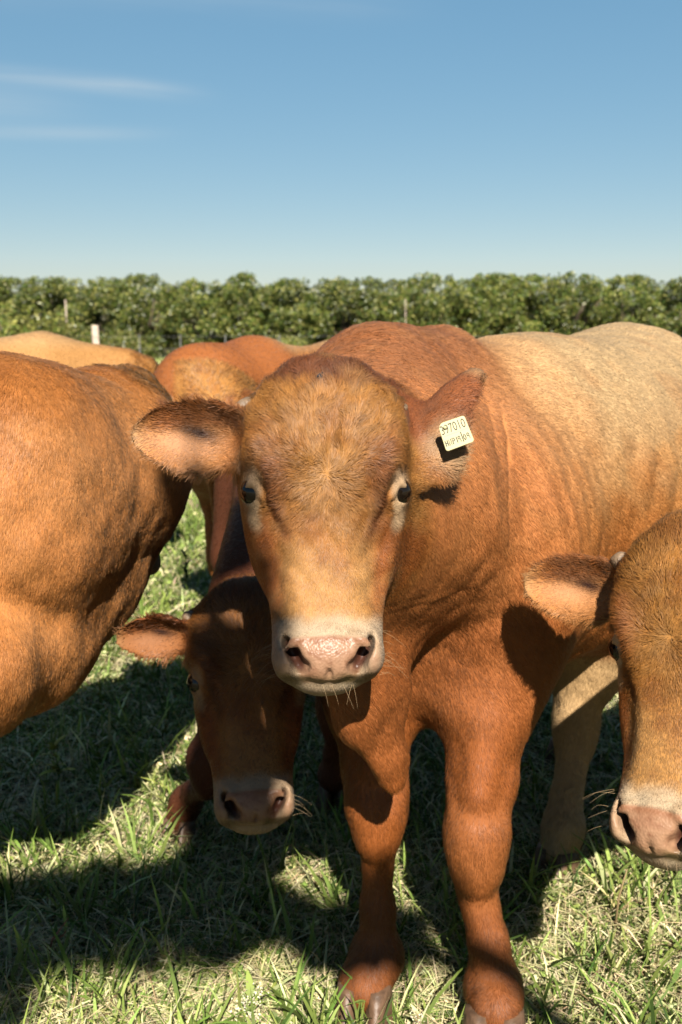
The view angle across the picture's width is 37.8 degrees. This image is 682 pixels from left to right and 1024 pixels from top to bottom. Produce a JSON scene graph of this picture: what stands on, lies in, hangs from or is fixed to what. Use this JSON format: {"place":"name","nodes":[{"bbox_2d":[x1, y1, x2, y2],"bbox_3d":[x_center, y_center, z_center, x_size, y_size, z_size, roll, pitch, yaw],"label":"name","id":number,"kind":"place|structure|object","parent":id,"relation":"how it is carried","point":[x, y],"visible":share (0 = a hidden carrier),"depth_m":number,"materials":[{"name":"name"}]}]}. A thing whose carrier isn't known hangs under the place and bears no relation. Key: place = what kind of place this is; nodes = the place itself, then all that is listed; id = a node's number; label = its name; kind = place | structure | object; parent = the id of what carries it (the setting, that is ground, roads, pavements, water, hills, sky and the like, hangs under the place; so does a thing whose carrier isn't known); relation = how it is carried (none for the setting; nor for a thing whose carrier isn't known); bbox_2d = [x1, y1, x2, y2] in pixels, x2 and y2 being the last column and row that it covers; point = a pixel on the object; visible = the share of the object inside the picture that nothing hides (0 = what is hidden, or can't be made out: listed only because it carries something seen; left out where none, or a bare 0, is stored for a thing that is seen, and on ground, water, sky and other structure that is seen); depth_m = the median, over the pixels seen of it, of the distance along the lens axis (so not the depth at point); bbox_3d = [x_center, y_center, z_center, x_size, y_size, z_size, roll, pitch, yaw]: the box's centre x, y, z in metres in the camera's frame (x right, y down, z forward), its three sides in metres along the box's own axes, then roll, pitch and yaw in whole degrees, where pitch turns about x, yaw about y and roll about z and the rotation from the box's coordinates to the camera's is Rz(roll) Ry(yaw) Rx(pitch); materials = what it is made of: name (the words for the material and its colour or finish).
{"place":"outdoors","nodes":[
{"label":"outdoors","id":0,"kind":"place"},
{"bbox_2d":[0,319,681,1023],"bbox_3d":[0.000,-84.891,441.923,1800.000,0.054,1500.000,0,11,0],"label":"ground","id":1,"kind":"structure","parent":0,"point":[260,837],"depth_m":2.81,"materials":[{"name":"green plant"}]},
{"bbox_2d":[4,975,10,998],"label":"dry stalk","id":2,"kind":"object","parent":1,"relation":"on","point":[8,985],"visible":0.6,"depth_m":2.10,"materials":[{"name":"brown plant"}]},
{"bbox_2d":[0,869,26,916],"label":"grass tuft","id":3,"kind":"object","parent":1,"relation":"on","point":[7,896],"visible":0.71,"depth_m":2.45,"materials":[{"name":"green plant"}]},
{"bbox_2d":[0,275,53,328],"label":"orchard tree","id":4,"kind":"object","parent":1,"relation":"on","point":[5,285],"visible":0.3,"depth_m":31.62,"materials":[{"name":"green plant"}]},
{"bbox_2d":[2,276,53,316],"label":"orchard tree","id":5,"kind":"object","parent":1,"relation":"on","point":[18,281],"visible":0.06,"depth_m":34.25,"materials":[{"name":"green plant"}]},
{"bbox_2d":[0,299,67,336],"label":"shrub","id":6,"kind":"object","parent":1,"relation":"on","point":[12,330],"visible":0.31,"depth_m":26.76,"materials":[{"name":"green plant"}]},
{"bbox_2d":[8,310,92,342],"bbox_3d":[-8.279,-4.814,28.013,2.662,1.731,2.786,3,11,15],"label":"shrub","id":7,"kind":"object","parent":1,"relation":"on","point":[69,330],"visible":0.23,"depth_m":27.69,"materials":[{"name":"green plant"}]},
{"bbox_2d":[30,733,76,790],"bbox_3d":[-0.897,0.791,3.068,0.145,0.191,0.125,-6,12,-26],"label":"leafy weed","id":8,"kind":"object","parent":1,"relation":"on","point":[56,768],"visible":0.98,"depth_m":3.07,"materials":[{"name":"green plant"}]},
{"bbox_2d":[38,913,68,967],"bbox_3d":[-0.638,0.970,2.232,0.072,0.162,0.055,-1,11,-5],"label":"red stalk","id":9,"kind":"object","parent":1,"relation":"on","point":[56,932],"visible":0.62,"depth_m":2.22,"materials":[{"name":"brown"}]},
{"bbox_2d":[5,276,103,340],"bbox_3d":[-9.382,-6.257,32.436,3.083,2.845,3.102,4,12,19],"label":"orchard tree","id":10,"kind":"object","parent":1,"relation":"on","point":[51,283],"visible":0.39,"depth_m":32.06,"materials":[{"name":"green plant"}]},
{"bbox_2d":[40,276,104,329],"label":"orchard tree","id":11,"kind":"object","parent":1,"relation":"on","point":[71,282],"visible":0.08,"depth_m":34.36,"materials":[{"name":"green plant"}]},
{"bbox_2d":[0,331,158,373],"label":"cow","id":12,"kind":"object","parent":1,"relation":"on","point":[64,350],"visible":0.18,"depth_m":4.86},
{"bbox_2d":[58,326,109,345],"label":"shrub","id":13,"kind":"object","parent":1,"relation":"on","point":[106,343],"visible":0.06,"depth_m":29.08,"materials":[{"name":"green plant"}]},
{"bbox_2d":[61,945,129,1019],"bbox_3d":[-0.493,1.009,2.086,0.172,0.129,0.123,8,14,37],"label":"grass tuft","id":14,"kind":"object","parent":1,"relation":"on","point":[102,977],"visible":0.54,"depth_m":2.11,"materials":[{"name":"green plant"}]},
{"bbox_2d":[0,351,193,736],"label":"cow","id":15,"kind":"object","parent":1,"relation":"on","point":[92,508],"visible":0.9,"depth_m":1.97},
{"bbox_2d":[59,277,150,345],"bbox_3d":[-7.624,-6.159,32.091,2.875,2.781,2.803,-3,11,-15],"label":"orchard tree","id":16,"kind":"object","parent":1,"relation":"on","point":[96,298],"visible":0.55,"depth_m":31.45,"materials":[{"name":"green plant"}]},
{"bbox_2d":[86,276,156,334],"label":"orchard tree","id":17,"kind":"object","parent":1,"relation":"on","point":[120,280],"visible":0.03,"depth_m":34.92,"materials":[{"name":"green plant"}]},
{"bbox_2d":[100,329,156,355],"bbox_3d":[-6.424,-4.871,29.633,1.900,1.180,1.815,-10,15,-42],"label":"shrub","id":18,"kind":"object","parent":1,"relation":"on","point":[133,344],"visible":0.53,"depth_m":29.52,"materials":[{"name":"green plant"}]},
{"bbox_2d":[102,273,188,357],"bbox_3d":[-6.414,-6.276,32.366,2.600,2.912,2.985,4,12,18],"label":"orchard tree","id":19,"kind":"object","parent":1,"relation":"on","point":[137,295],"visible":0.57,"depth_m":31.77,"materials":[{"name":"green plant"}]},
{"bbox_2d":[110,274,191,357],"bbox_3d":[-6.681,-6.929,35.383,3.366,3.038,3.356,-2,11,-10],"label":"orchard tree","id":20,"kind":"object","parent":1,"relation":"on","point":[151,286],"visible":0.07,"depth_m":34.66,"materials":[{"name":"green plant"}]},
{"bbox_2d":[151,590,176,613],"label":"grass tuft","id":21,"kind":"object","parent":1,"relation":"on","point":[166,602],"visible":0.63,"depth_m":4.90,"materials":[{"name":"green plant"}]},
{"bbox_2d":[131,934,204,981],"bbox_3d":[-0.386,0.998,2.209,0.179,0.104,0.073,0,11,0],"label":"grass tuft","id":22,"kind":"object","parent":1,"relation":"on","point":[138,951],"visible":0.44,"depth_m":2.22,"materials":[{"name":"green plant"}]},
{"bbox_2d":[177,547,192,594],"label":"tall weed","id":23,"kind":"object","parent":1,"relation":"on","point":[185,570],"visible":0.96,"depth_m":5.23,"materials":[{"name":"green plant"}]},
{"bbox_2d":[156,280,215,343],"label":"orchard tree","id":24,"kind":"object","parent":1,"relation":"on","point":[203,290],"visible":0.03,"depth_m":34.64,"materials":[{"name":"green plant"}]},
{"bbox_2d":[154,277,243,348],"bbox_3d":[-4.588,-6.201,32.303,2.934,2.783,2.944,-3,12,-17],"label":"orchard tree","id":25,"kind":"object","parent":1,"relation":"on","point":[202,330],"visible":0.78,"depth_m":31.66,"materials":[{"name":"green plant"}]},
{"bbox_2d":[112,471,344,855],"bbox_3d":[-0.201,0.317,2.938,0.622,1.151,2.043,1,11,4],"label":"calf","id":26,"kind":"object","parent":1,"relation":"on","point":[241,752],"visible":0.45,"depth_m":2.05},
{"bbox_2d":[200,282,258,341],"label":"orchard tree","id":27,"kind":"object","parent":1,"relation":"on","point":[244,301],"visible":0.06,"depth_m":34.18,"materials":[{"name":"green plant"}]},
{"bbox_2d":[154,335,327,576],"bbox_3d":[-0.270,-0.130,4.643,0.738,1.374,1.960,6,12,28],"label":"cow","id":28,"kind":"object","parent":1,"relation":"on","point":[231,371],"visible":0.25,"depth_m":3.89},
{"bbox_2d":[202,271,285,342],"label":"orchard tree","id":29,"kind":"object","parent":1,"relation":"on","point":[234,290],"visible":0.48,"depth_m":31.75,"materials":[{"name":"green plant"}]},
{"bbox_2d":[225,970,268,1021],"bbox_3d":[-0.196,1.012,2.005,0.104,0.166,0.075,0,11,0],"label":"flowering weed","id":30,"kind":"object","parent":1,"relation":"on","point":[248,985],"visible":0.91,"depth_m":1.99,"materials":[{"name":"yellow plant"}]},
{"bbox_2d":[242,283,305,332],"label":"orchard tree","id":31,"kind":"object","parent":1,"relation":"on","point":[270,284],"visible":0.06,"depth_m":34.34,"materials":[{"name":"green plant"}]},
{"bbox_2d":[241,277,336,345],"bbox_3d":[-1.629,-6.197,32.258,3.163,2.793,3.144,-3,11,-16],"label":"orchard tree","id":32,"kind":"object","parent":1,"relation":"on","point":[280,320],"visible":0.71,"depth_m":31.60,"materials":[{"name":"green plant"}]},
{"bbox_2d":[276,333,310,345],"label":"shrub","id":33,"kind":"object","parent":1,"relation":"on","point":[285,340],"visible":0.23,"depth_m":29.84,"materials":[{"name":"green plant"}]},
{"bbox_2d":[299,278,356,331],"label":"orchard tree","id":34,"kind":"object","parent":1,"relation":"on","point":[336,307],"visible":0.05,"depth_m":34.37,"materials":[{"name":"green plant"}]},
{"bbox_2d":[294,276,382,343],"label":"orchard tree","id":35,"kind":"object","parent":1,"relation":"on","point":[341,290],"visible":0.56,"depth_m":31.69,"materials":[{"name":"green plant"}]},
{"bbox_2d":[330,276,406,331],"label":"orchard tree","id":36,"kind":"object","parent":1,"relation":"on","point":[365,282],"visible":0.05,"depth_m":34.24,"materials":[{"name":"green plant"}]},
{"bbox_2d":[65,325,681,352],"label":"wire fence","id":37,"kind":"object","parent":1,"relation":"on","point":[95,336],"visible":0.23,"depth_m":17.96,"materials":[{"name":"white wood"}]},
{"bbox_2d":[354,277,438,325],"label":"orchard tree","id":38,"kind":"object","parent":1,"relation":"on","point":[392,309],"visible":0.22,"depth_m":31.38,"materials":[{"name":"green plant"}]},
{"bbox_2d":[129,320,681,1023],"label":"bull","id":39,"kind":"object","parent":1,"relation":"on","point":[395,548],"visible":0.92,"depth_m":1.92,"materials":[{"name":"brown"}]},
{"bbox_2d":[439,416,473,450],"bbox_3d":[0.182,-0.124,1.573,0.054,0.055,0.018,0,11,0],"label":"ear tag","id":40,"kind":"object","parent":39,"relation":"hanging from","point":[455,433],"visible":1,"depth_m":1.57,"materials":[{"name":"yellow plastic"}]},
{"bbox_2d":[383,277,446,321],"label":"orchard tree","id":41,"kind":"object","parent":1,"relation":"on","point":[435,289],"visible":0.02,"depth_m":34.58,"materials":[{"name":"green plant"}]},
{"bbox_2d":[407,1004,424,1023],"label":"flowering weed","id":42,"kind":"object","parent":1,"relation":"on","point":[415,1016],"visible":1,"depth_m":2.01,"materials":[{"name":"brown"}]},
{"bbox_2d":[392,271,484,332],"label":"orchard tree","id":43,"kind":"object","parent":1,"relation":"on","point":[433,309],"visible":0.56,"depth_m":31.30,"materials":[{"name":"green plant"}]},
{"bbox_2d":[425,278,509,323],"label":"orchard tree","id":44,"kind":"object","parent":1,"relation":"on","point":[466,283],"visible":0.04,"depth_m":34.44,"materials":[{"name":"green plant"}]},
{"bbox_2d":[441,271,532,338],"bbox_3d":[4.629,-6.303,32.294,3.050,2.993,2.914,4,12,19],"label":"orchard tree","id":45,"kind":"object","parent":1,"relation":"on","point":[488,295],"visible":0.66,"depth_m":31.46,"materials":[{"name":"green plant"}]},
{"bbox_2d":[465,272,539,331],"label":"orchard tree","id":46,"kind":"object","parent":1,"relation":"on","point":[497,295],"visible":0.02,"depth_m":34.69,"materials":[{"name":"green plant"}]},
{"bbox_2d":[482,273,574,334],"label":"orchard tree","id":47,"kind":"object","parent":1,"relation":"on","point":[529,288],"visible":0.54,"depth_m":31.88,"materials":[{"name":"green plant"}]},
{"bbox_2d":[519,281,583,331],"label":"orchard tree","id":48,"kind":"object","parent":1,"relation":"on","point":[527,314],"visible":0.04,"depth_m":34.65,"materials":[{"name":"green plant"}]},
{"bbox_2d":[520,270,623,334],"bbox_3d":[7.408,-6.366,32.572,3.138,3.012,3.220,-6,13,-28],"label":"orchard tree","id":49,"kind":"object","parent":1,"relation":"on","point":[554,296],"visible":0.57,"depth_m":31.76,"materials":[{"name":"green plant"}]},
{"bbox_2d":[520,509,681,880],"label":"cow","id":50,"kind":"object","parent":1,"relation":"on","point":[632,596],"visible":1,"depth_m":1.53},
{"bbox_2d":[575,279,635,331],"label":"orchard tree","id":51,"kind":"object","parent":1,"relation":"on","point":[615,304],"visible":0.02,"depth_m":34.47,"materials":[{"name":"green plant"}]},
{"bbox_2d":[576,275,666,329],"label":"orchard tree","id":52,"kind":"object","parent":1,"relation":"on","point":[620,293],"visible":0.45,"depth_m":31.84,"materials":[{"name":"green plant"}]},
{"bbox_2d":[614,869,632,939],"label":"dry stalk","id":53,"kind":"object","parent":1,"relation":"on","point":[617,907],"visible":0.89,"depth_m":2.35,"materials":[{"name":"brown"}]},
{"bbox_2d":[585,926,664,977],"bbox_3d":[0.646,0.988,2.241,0.194,0.111,0.089,-3,11,-13],"label":"grass tuft","id":54,"kind":"object","parent":1,"relation":"on","point":[611,960],"visible":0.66,"depth_m":2.22,"materials":[{"name":"green plant"}]},
{"bbox_2d":[601,273,675,317],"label":"orchard tree","id":55,"kind":"object","parent":1,"relation":"on","point":[634,279],"visible":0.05,"depth_m":34.81,"materials":[{"name":"green plant"}]},
{"bbox_2d":[620,276,681,335],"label":"orchard tree","id":56,"kind":"object","parent":1,"relation":"on","point":[640,313],"visible":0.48,"depth_m":31.79,"materials":[{"name":"green plant"}]},
{"bbox_2d":[663,283,681,332],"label":"orchard tree","id":57,"kind":"object","parent":1,"relation":"on","point":[671,291],"visible":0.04,"depth_m":34.88,"materials":[{"name":"green plant"}]},
{"bbox_2d":[670,294,681,325],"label":"orchard tree","id":58,"kind":"object","parent":1,"relation":"on","point":[678,308],"visible":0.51,"depth_m":32.18,"materials":[{"name":"green plant"}]},
{"bbox_2d":[0,0,681,318],"label":"sky","id":59,"kind":"structure","parent":0,"point":[207,141],"materials":[{"name":"blue"}]}
]}

